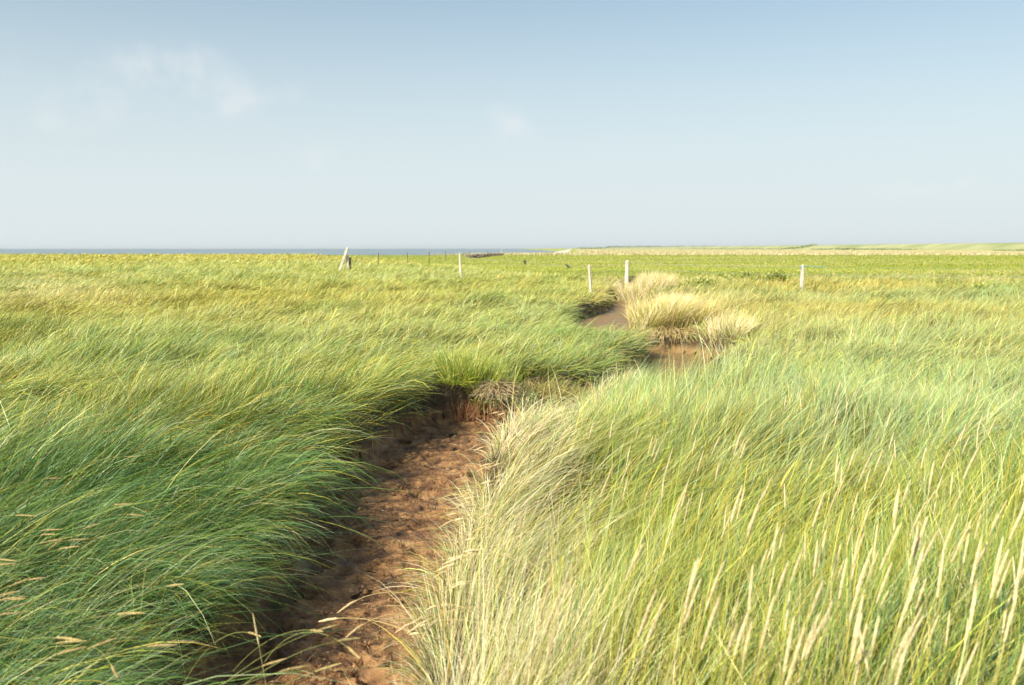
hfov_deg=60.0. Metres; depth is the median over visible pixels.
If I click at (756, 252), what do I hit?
reed belt
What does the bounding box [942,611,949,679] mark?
seed stalk
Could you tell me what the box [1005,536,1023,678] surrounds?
seed stalk
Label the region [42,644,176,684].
seed stalk
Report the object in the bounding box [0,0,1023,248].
sky
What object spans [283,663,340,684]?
seed stalk
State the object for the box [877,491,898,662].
seed stalk
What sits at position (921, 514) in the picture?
seed stalk
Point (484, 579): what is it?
seed stalk
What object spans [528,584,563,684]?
seed stalk
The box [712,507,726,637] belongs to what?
seed stalk
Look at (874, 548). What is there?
seed stalk
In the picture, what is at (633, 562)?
seed stalk
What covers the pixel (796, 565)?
seed stalk
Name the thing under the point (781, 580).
seed stalk
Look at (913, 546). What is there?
seed stalk
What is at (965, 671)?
seed stalk
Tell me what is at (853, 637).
seed stalk
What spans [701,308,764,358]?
straw tussock
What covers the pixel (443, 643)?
seed stalk
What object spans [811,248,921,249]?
grassy dike
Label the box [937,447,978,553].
seed stalk
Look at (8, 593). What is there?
seed stalk
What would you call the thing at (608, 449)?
seed stalk
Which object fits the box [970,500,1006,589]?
seed stalk
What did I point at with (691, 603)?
seed stalk
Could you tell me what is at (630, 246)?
grassy dike
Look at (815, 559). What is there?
seed stalk
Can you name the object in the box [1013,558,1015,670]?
seed stalk
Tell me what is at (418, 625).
seed stalk
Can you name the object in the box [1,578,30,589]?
seed stalk
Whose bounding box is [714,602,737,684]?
seed stalk
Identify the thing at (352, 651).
seed stalk
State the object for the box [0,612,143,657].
seed stalk
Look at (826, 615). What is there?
seed stalk
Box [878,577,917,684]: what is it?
seed stalk
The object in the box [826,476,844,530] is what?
seed stalk
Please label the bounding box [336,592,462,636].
seed stalk
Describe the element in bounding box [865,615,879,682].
seed stalk
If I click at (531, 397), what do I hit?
tussock
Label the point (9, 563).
seed stalk
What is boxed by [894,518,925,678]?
seed stalk
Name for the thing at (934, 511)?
seed stalk
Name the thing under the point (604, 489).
seed stalk
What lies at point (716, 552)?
seed stalk
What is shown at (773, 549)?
seed stalk
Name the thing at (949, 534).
seed stalk
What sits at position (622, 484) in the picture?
seed stalk
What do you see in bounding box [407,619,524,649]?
seed stalk
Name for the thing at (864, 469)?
seed stalk
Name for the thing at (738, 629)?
seed stalk
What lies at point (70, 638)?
seed stalk
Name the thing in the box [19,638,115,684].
seed stalk
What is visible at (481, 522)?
seed stalk
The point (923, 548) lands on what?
seed stalk
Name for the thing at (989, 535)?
seed stalk
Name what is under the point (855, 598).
seed stalk
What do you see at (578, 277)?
weed clump
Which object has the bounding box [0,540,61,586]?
seed stalk
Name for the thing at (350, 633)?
seed stalk
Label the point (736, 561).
seed stalk
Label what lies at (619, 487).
seed stalk
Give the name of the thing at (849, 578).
seed stalk
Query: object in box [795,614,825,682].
seed stalk
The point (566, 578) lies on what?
seed stalk
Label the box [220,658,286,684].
seed stalk
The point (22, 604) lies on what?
seed stalk
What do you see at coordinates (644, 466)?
seed stalk
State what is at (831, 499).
seed stalk
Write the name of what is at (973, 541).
seed stalk
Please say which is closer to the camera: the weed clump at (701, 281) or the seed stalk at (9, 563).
the seed stalk at (9, 563)
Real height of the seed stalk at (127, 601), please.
0.423 m
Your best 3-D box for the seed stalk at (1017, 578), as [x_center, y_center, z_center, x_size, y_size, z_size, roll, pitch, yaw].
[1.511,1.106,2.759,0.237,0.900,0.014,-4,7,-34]
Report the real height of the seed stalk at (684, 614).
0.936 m
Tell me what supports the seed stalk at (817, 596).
on the ground at (918, 247)
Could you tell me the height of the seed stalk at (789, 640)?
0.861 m
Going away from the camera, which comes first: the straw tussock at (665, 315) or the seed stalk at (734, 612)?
the seed stalk at (734, 612)
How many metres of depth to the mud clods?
5.89 m
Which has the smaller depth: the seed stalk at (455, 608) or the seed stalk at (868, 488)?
the seed stalk at (455, 608)
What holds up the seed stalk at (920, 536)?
on the ground at (918, 247)
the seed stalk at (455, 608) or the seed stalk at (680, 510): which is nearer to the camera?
the seed stalk at (455, 608)
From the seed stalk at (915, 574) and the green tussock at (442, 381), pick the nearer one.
the seed stalk at (915, 574)
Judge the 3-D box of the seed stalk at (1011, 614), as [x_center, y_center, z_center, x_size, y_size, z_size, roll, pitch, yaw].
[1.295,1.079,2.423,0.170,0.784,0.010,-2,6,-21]
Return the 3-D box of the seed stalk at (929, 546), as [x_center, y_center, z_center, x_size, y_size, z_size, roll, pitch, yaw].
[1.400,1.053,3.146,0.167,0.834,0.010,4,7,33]
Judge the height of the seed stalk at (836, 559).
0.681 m
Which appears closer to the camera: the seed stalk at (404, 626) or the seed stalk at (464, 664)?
the seed stalk at (464, 664)
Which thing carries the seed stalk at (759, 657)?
on the ground at (918, 247)
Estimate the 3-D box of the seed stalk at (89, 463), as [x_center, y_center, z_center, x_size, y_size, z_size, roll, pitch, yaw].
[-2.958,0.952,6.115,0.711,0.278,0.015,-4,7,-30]
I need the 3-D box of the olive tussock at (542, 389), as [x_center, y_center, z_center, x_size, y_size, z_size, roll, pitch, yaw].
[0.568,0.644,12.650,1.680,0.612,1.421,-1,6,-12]
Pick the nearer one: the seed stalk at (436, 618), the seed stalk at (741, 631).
the seed stalk at (741, 631)
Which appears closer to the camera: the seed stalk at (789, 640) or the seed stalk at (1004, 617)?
the seed stalk at (789, 640)
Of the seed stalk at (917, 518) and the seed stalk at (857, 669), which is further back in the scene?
the seed stalk at (917, 518)
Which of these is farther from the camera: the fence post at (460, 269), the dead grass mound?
the fence post at (460, 269)
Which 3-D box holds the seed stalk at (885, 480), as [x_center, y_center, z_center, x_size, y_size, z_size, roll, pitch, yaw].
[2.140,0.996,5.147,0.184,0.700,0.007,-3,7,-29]
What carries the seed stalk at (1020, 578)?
on the ground at (918, 247)
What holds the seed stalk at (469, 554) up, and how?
on the ground at (918, 247)
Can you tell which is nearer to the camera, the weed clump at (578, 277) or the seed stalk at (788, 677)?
the seed stalk at (788, 677)
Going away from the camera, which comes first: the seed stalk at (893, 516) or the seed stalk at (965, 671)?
the seed stalk at (965, 671)
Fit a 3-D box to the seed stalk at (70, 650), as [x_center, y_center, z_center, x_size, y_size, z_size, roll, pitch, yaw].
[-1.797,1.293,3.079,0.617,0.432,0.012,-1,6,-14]
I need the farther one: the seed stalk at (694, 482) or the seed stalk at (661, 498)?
the seed stalk at (694, 482)
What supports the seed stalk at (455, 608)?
on the ground at (918, 247)
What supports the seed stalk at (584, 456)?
on the ground at (918, 247)
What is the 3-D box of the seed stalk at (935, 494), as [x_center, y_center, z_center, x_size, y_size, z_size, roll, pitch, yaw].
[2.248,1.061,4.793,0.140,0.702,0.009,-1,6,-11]
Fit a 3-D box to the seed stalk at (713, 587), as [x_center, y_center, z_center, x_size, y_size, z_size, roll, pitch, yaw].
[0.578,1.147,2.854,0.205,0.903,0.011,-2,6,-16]
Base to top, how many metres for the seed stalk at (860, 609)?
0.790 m
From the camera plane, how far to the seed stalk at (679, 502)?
3.54 m
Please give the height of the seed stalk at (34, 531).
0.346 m
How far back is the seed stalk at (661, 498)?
4.67 m
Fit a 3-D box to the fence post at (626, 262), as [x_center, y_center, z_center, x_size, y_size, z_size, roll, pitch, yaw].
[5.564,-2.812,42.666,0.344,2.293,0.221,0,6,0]
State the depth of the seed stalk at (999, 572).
2.71 m
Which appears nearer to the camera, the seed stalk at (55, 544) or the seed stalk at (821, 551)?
the seed stalk at (821, 551)
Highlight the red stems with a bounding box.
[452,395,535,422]
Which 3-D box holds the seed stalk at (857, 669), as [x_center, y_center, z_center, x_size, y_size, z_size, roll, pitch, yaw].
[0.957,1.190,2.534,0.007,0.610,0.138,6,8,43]
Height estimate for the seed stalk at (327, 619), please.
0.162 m
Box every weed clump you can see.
[0,286,35,291]
[564,274,584,281]
[675,276,717,287]
[715,270,771,280]
[765,269,792,283]
[955,281,1023,288]
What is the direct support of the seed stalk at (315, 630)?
on the creek bed
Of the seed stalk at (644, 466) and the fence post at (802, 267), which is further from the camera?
the fence post at (802, 267)
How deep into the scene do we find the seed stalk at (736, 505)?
3.55 m
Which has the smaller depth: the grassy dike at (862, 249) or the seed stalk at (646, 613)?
the seed stalk at (646, 613)
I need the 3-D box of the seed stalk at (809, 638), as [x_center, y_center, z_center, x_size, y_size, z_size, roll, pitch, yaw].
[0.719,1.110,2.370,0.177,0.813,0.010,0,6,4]
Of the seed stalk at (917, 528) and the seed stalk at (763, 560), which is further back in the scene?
the seed stalk at (763, 560)
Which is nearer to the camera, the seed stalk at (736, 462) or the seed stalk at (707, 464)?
the seed stalk at (707, 464)
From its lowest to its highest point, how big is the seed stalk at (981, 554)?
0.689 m
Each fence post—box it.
[458,254,461,276]
[587,265,591,293]
[624,260,629,285]
[799,264,804,290]
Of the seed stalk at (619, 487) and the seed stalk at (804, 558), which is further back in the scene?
the seed stalk at (619, 487)
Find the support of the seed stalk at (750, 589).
on the ground at (918, 247)
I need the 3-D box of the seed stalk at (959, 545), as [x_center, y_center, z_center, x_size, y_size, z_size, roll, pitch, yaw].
[1.540,1.068,3.222,0.198,0.871,0.010,1,6,5]
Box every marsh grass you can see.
[0,251,669,684]
[343,267,1023,684]
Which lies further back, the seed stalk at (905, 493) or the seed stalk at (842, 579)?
the seed stalk at (905, 493)
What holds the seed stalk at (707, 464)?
on the ground at (918, 247)
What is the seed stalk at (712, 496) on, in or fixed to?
on the ground at (918, 247)
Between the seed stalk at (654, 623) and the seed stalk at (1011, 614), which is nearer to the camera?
the seed stalk at (1011, 614)
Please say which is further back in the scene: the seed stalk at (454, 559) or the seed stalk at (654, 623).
the seed stalk at (454, 559)
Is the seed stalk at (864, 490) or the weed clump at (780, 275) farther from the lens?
the weed clump at (780, 275)
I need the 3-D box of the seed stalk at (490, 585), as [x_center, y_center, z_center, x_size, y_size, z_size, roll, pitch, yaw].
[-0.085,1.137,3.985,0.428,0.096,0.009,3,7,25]
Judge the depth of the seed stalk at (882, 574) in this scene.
3.35 m
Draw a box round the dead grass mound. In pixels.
[467,376,523,404]
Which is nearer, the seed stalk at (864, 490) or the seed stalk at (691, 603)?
the seed stalk at (691, 603)
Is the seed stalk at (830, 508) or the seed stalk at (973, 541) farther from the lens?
the seed stalk at (830, 508)
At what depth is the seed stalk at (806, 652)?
2.71 m
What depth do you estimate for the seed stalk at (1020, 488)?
4.69 m
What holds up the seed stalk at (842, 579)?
on the ground at (918, 247)
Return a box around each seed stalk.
[0,514,34,516]
[0,523,100,576]
[0,529,61,541]
[0,533,53,555]
[0,539,87,563]
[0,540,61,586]
[0,562,19,565]
[0,577,45,589]
[0,591,19,595]
[0,612,23,615]
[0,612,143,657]
[0,637,80,645]
[0,646,86,680]
[1,478,62,488]
[1,538,64,555]
[1,546,77,576]
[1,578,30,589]
[1,596,25,600]
[1,601,33,611]
[1,640,85,657]
[13,503,130,555]
[17,514,142,559]
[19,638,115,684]
[29,456,135,503]
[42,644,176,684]
[56,584,182,673]
[66,646,117,677]
[147,466,208,536]
[183,632,260,684]
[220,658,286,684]
[223,624,339,684]
[233,629,322,670]
[243,665,309,684]
[245,637,359,683]
[253,615,265,683]
[265,632,359,660]
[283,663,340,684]
[319,618,451,657]
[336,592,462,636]
[345,614,446,637]
[396,611,502,631]
[407,606,535,633]
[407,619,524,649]
[409,632,473,675]
[411,609,493,637]
[422,608,492,638]
[424,604,517,632]
[426,604,500,637]
[435,559,549,581]
[439,515,529,536]
[442,554,554,578]
[447,553,548,573]
[451,579,539,602]
[453,580,520,598]
[453,583,532,610]
[454,518,515,556]
[456,639,472,684]
[464,549,548,587]
[465,544,565,567]
[479,499,557,512]
[479,508,549,524]
[481,480,557,505]
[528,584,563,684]
[530,576,573,683]
[541,622,556,684]
[543,561,571,682]
[574,424,592,514]
[583,478,607,565]
[593,464,612,546]
[593,543,643,683]
[602,420,612,521]
[603,462,629,547]
[609,478,627,568]
[614,445,630,536]
[623,589,656,683]
[632,599,664,684]
[634,436,652,515]
[635,438,657,531]
[635,443,660,533]
[642,483,687,630]
[654,475,664,571]
[664,559,698,684]
[665,579,700,684]
[668,480,688,579]
[669,561,695,684]
[676,499,688,564]
[679,417,698,484]
[684,451,703,538]
[684,561,723,684]
[689,491,702,576]
[690,437,719,523]
[690,593,720,684]
[697,513,731,634]
[705,464,718,561]
[705,484,742,658]
[707,429,741,582]
[709,490,764,680]
[712,501,759,673]
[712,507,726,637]
[713,488,744,642]
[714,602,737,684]
[719,613,745,684]
[719,623,736,683]
[722,436,745,524]
[724,442,745,536]
[726,607,749,683]
[733,527,779,683]
[735,549,767,680]
[738,623,751,684]
[739,477,771,583]
[741,565,752,684]
[751,636,765,684]
[752,596,773,684]
[753,560,788,683]
[754,566,774,681]
[755,522,777,683]
[762,524,785,662]
[763,549,802,683]
[778,591,789,680]
[781,484,785,600]
[782,616,793,682]
[785,645,800,684]
[786,491,824,645]
[788,626,804,684]
[789,579,823,684]
[793,613,819,683]
[795,457,813,542]
[795,532,825,684]
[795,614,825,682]
[798,628,815,683]
[799,539,817,684]
[800,397,801,473]
[803,530,805,615]
[805,600,832,684]
[812,544,840,666]
[814,559,844,678]
[816,487,838,560]
[822,558,846,684]
[823,448,855,591]
[824,462,839,554]
[825,453,837,606]
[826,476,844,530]
[827,547,872,683]
[828,454,871,579]
[830,533,863,674]
[833,467,841,566]
[833,525,852,609]
[835,572,863,682]
[837,557,868,683]
[839,550,878,683]
[840,504,869,615]
[840,532,859,674]
[841,493,857,572]
[843,523,901,682]
[845,589,864,684]
[846,613,861,684]
[846,616,857,683]
[850,450,882,567]
[850,562,891,684]
[851,624,866,684]
[853,590,888,672]
[854,650,861,684]
[855,466,870,540]
[857,620,870,684]
[859,524,877,680]
[860,465,889,564]
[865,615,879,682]
[866,525,898,644]
[874,454,893,527]
[876,501,925,659]
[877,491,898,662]
[878,479,910,593]
[878,484,899,603]
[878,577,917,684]
[883,554,922,684]
[885,516,927,675]
[886,530,917,681]
[887,626,909,683]
[888,530,937,663]
[889,607,921,683]
[889,615,923,684]
[890,542,925,679]
[894,440,895,483]
[894,489,935,587]
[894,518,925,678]
[894,640,908,684]
[898,521,918,682]
[905,577,926,646]
[909,512,958,680]
[910,448,925,522]
[916,522,970,672]
[920,463,933,550]
[923,615,938,652]
[924,475,942,532]
[924,550,943,681]
[925,450,949,517]
[927,493,937,556]
[934,543,987,684]
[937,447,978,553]
[937,488,963,547]
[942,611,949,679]
[945,473,952,534]
[947,525,970,662]
[953,436,969,477]
[954,534,982,684]
[955,515,980,619]
[959,641,978,684]
[960,620,967,679]
[962,580,976,683]
[965,507,1023,662]
[965,548,1008,683]
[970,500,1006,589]
[970,513,997,604]
[974,537,1002,668]
[974,558,1011,682]
[978,570,1023,684]
[992,596,1016,684]
[994,581,1020,684]
[995,602,1007,677]
[996,552,1023,682]
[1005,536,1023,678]
[1012,474,1023,523]
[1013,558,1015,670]
[1014,646,1023,684]
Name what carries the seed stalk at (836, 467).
on the ground at (918, 247)
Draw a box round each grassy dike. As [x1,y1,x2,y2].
[576,245,695,248]
[679,244,816,248]
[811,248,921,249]
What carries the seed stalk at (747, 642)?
on the ground at (918, 247)
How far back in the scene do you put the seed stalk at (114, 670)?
3.00 m
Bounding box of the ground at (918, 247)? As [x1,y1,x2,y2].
[0,243,1023,684]
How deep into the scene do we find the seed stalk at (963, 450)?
5.58 m
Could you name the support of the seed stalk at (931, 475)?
on the ground at (918, 247)
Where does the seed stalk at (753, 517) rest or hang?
on the ground at (918, 247)
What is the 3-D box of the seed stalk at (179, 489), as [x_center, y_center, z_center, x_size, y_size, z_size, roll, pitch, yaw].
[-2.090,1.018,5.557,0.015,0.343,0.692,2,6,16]
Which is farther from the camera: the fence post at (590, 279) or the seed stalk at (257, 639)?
the fence post at (590, 279)
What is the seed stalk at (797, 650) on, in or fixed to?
on the ground at (918, 247)
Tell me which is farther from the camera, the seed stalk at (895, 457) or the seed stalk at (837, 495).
the seed stalk at (895, 457)
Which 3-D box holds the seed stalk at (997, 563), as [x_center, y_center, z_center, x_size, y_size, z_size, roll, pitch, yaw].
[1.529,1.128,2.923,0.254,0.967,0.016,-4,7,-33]
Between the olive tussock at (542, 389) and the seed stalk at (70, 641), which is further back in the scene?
the olive tussock at (542, 389)
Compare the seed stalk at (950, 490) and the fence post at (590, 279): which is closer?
the seed stalk at (950, 490)
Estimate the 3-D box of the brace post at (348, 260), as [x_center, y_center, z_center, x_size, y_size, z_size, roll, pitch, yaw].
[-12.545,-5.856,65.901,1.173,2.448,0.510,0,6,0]
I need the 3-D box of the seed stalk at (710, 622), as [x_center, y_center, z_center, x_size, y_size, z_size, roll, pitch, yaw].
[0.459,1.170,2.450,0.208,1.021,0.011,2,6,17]
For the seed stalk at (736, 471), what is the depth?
5.50 m
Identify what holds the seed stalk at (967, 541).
on the ground at (918, 247)
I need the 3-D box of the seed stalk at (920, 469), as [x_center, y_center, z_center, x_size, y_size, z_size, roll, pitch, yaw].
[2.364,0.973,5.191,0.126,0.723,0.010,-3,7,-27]
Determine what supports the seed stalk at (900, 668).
on the ground at (918, 247)
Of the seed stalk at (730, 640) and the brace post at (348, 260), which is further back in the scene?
the brace post at (348, 260)
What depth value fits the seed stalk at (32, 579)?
3.85 m
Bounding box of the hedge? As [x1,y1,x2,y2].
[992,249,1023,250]
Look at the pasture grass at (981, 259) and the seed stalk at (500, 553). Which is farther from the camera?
the pasture grass at (981, 259)
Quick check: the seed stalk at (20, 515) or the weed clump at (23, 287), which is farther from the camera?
the weed clump at (23, 287)
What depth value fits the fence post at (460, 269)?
52.99 m
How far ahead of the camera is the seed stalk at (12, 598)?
3.61 m
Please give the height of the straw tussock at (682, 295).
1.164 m
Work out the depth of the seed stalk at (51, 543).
4.29 m
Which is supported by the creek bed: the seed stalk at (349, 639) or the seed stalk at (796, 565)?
the seed stalk at (349, 639)
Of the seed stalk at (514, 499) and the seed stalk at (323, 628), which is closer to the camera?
the seed stalk at (323, 628)
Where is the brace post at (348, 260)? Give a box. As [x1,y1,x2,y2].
[339,247,350,270]
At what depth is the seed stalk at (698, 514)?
4.51 m
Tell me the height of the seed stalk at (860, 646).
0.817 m
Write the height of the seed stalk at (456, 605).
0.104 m
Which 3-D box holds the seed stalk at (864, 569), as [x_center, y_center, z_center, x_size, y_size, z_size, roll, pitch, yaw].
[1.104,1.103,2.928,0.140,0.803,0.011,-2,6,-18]
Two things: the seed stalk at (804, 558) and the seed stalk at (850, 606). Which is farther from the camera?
the seed stalk at (804, 558)
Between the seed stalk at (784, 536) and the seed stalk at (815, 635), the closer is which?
the seed stalk at (815, 635)
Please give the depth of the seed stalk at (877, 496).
4.67 m
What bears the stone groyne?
on the ground at (918, 247)
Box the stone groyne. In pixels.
[465,253,504,257]
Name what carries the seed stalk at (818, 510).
on the ground at (918, 247)
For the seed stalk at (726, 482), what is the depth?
4.70 m
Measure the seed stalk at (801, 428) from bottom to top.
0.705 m
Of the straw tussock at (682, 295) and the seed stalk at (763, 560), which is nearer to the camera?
the seed stalk at (763, 560)
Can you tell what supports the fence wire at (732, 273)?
attached to the fence post at (626, 262)
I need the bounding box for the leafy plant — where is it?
[281,376,323,407]
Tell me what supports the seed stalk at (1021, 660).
on the ground at (918, 247)
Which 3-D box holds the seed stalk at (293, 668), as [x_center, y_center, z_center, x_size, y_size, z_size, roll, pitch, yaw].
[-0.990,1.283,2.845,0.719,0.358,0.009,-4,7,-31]
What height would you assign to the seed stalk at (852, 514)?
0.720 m
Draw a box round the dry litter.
[252,420,509,684]
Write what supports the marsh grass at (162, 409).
on the ground at (918, 247)
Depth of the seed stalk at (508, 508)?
5.16 m
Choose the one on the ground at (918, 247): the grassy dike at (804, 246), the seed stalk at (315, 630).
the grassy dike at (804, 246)
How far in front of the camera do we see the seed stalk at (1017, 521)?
3.26 m
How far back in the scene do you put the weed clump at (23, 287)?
34.38 m
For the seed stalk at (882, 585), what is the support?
on the ground at (918, 247)
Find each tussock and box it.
[416,371,487,408]
[423,337,531,412]
[478,388,558,415]
[508,364,595,407]
[604,267,683,303]
[617,287,748,346]
[626,288,702,331]
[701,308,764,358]
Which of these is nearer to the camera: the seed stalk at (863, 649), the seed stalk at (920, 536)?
the seed stalk at (863, 649)
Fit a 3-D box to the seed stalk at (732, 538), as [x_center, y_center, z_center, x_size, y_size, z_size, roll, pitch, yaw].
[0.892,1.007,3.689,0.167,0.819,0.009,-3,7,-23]
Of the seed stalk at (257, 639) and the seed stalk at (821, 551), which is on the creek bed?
the seed stalk at (257, 639)
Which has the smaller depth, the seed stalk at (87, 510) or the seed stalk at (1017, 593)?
the seed stalk at (1017, 593)
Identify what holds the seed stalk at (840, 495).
on the ground at (918, 247)
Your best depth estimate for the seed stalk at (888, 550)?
3.11 m
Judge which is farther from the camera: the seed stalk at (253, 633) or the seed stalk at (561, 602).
the seed stalk at (253, 633)
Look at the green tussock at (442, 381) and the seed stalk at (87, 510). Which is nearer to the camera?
the seed stalk at (87, 510)
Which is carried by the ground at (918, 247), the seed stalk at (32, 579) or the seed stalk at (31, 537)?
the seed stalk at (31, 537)
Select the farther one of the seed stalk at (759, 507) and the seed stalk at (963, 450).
the seed stalk at (963, 450)
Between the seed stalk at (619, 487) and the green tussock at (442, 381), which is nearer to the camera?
the seed stalk at (619, 487)
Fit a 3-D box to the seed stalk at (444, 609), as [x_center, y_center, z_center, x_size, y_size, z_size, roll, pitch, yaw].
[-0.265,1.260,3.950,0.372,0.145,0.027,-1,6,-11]
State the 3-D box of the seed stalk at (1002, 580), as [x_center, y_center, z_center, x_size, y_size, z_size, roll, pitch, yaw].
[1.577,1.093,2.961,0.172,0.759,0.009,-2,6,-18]
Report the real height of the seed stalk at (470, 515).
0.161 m
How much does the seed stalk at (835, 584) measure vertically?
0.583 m
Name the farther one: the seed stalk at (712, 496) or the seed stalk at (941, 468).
the seed stalk at (941, 468)
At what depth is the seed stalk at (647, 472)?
5.43 m
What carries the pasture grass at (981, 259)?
on the ground at (918, 247)
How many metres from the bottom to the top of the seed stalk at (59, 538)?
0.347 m
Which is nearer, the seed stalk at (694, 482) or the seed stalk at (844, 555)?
the seed stalk at (844, 555)
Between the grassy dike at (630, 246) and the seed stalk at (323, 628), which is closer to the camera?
the seed stalk at (323, 628)
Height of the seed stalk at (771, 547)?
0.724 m
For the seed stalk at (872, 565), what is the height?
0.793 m
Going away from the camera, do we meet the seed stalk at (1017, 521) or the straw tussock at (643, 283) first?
the seed stalk at (1017, 521)
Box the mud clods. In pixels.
[219,417,518,684]
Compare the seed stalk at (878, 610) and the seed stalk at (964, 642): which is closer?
the seed stalk at (964, 642)
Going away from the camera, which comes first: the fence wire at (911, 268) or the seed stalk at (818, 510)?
the seed stalk at (818, 510)
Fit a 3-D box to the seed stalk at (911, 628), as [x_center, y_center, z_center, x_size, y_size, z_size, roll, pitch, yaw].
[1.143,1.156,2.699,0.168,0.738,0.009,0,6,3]
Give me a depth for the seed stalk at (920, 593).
2.73 m
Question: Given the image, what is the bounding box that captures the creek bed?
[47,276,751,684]
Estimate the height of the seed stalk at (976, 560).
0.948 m
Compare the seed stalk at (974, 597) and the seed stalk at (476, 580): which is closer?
the seed stalk at (974, 597)
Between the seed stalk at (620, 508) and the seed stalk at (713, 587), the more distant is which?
the seed stalk at (620, 508)
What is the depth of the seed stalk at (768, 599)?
3.23 m
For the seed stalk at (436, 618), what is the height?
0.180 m
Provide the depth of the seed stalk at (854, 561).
3.12 m
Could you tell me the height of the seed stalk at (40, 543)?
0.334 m
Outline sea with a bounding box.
[0,249,558,254]
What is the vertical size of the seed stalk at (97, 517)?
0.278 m
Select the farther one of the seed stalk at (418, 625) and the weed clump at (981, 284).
the weed clump at (981, 284)
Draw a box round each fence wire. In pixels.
[636,263,799,274]
[809,267,975,276]
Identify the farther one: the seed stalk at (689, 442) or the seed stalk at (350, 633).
the seed stalk at (689, 442)
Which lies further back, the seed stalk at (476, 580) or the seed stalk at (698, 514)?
the seed stalk at (698, 514)
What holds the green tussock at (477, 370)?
on the creek bed
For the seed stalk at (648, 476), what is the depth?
5.36 m
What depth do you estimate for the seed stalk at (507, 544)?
4.41 m
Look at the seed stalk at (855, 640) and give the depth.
2.34 m
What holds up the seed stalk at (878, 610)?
on the ground at (918, 247)
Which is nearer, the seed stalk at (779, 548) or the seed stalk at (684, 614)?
the seed stalk at (684, 614)
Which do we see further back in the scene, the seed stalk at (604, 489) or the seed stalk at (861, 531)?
the seed stalk at (604, 489)
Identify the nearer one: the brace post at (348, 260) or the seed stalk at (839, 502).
the seed stalk at (839, 502)
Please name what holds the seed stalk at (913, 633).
on the ground at (918, 247)
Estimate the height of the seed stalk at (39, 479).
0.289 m
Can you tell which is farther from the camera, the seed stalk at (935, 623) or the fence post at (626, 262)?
the fence post at (626, 262)
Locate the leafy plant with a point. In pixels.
(306, 390)
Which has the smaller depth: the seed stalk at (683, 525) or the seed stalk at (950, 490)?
the seed stalk at (683, 525)
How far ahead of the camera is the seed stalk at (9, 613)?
3.57 m
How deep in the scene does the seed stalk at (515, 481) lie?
5.65 m
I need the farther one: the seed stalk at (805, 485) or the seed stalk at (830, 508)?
the seed stalk at (805, 485)
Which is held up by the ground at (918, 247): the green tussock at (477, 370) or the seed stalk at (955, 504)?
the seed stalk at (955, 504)
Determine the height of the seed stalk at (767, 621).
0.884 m
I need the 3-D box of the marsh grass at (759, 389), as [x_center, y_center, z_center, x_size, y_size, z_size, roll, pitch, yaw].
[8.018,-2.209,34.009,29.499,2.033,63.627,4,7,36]
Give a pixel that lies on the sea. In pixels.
(269, 251)
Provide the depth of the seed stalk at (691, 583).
2.66 m
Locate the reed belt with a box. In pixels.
[426,249,1023,254]
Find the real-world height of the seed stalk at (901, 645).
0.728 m
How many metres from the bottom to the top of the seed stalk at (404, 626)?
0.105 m
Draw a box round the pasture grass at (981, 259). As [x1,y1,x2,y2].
[332,254,1023,280]
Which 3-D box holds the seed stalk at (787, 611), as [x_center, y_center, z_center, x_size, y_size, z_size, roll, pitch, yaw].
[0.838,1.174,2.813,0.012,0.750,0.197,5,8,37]
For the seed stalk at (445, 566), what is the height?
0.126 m
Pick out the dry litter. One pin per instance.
(362, 580)
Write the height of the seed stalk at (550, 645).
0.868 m
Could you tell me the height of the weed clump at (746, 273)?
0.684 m
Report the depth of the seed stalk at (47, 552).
4.18 m
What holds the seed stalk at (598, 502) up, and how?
on the ground at (918, 247)
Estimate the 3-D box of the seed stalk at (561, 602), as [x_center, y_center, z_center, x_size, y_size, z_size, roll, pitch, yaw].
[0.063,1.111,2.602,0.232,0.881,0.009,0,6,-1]
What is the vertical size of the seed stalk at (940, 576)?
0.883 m
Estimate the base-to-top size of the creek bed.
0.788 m

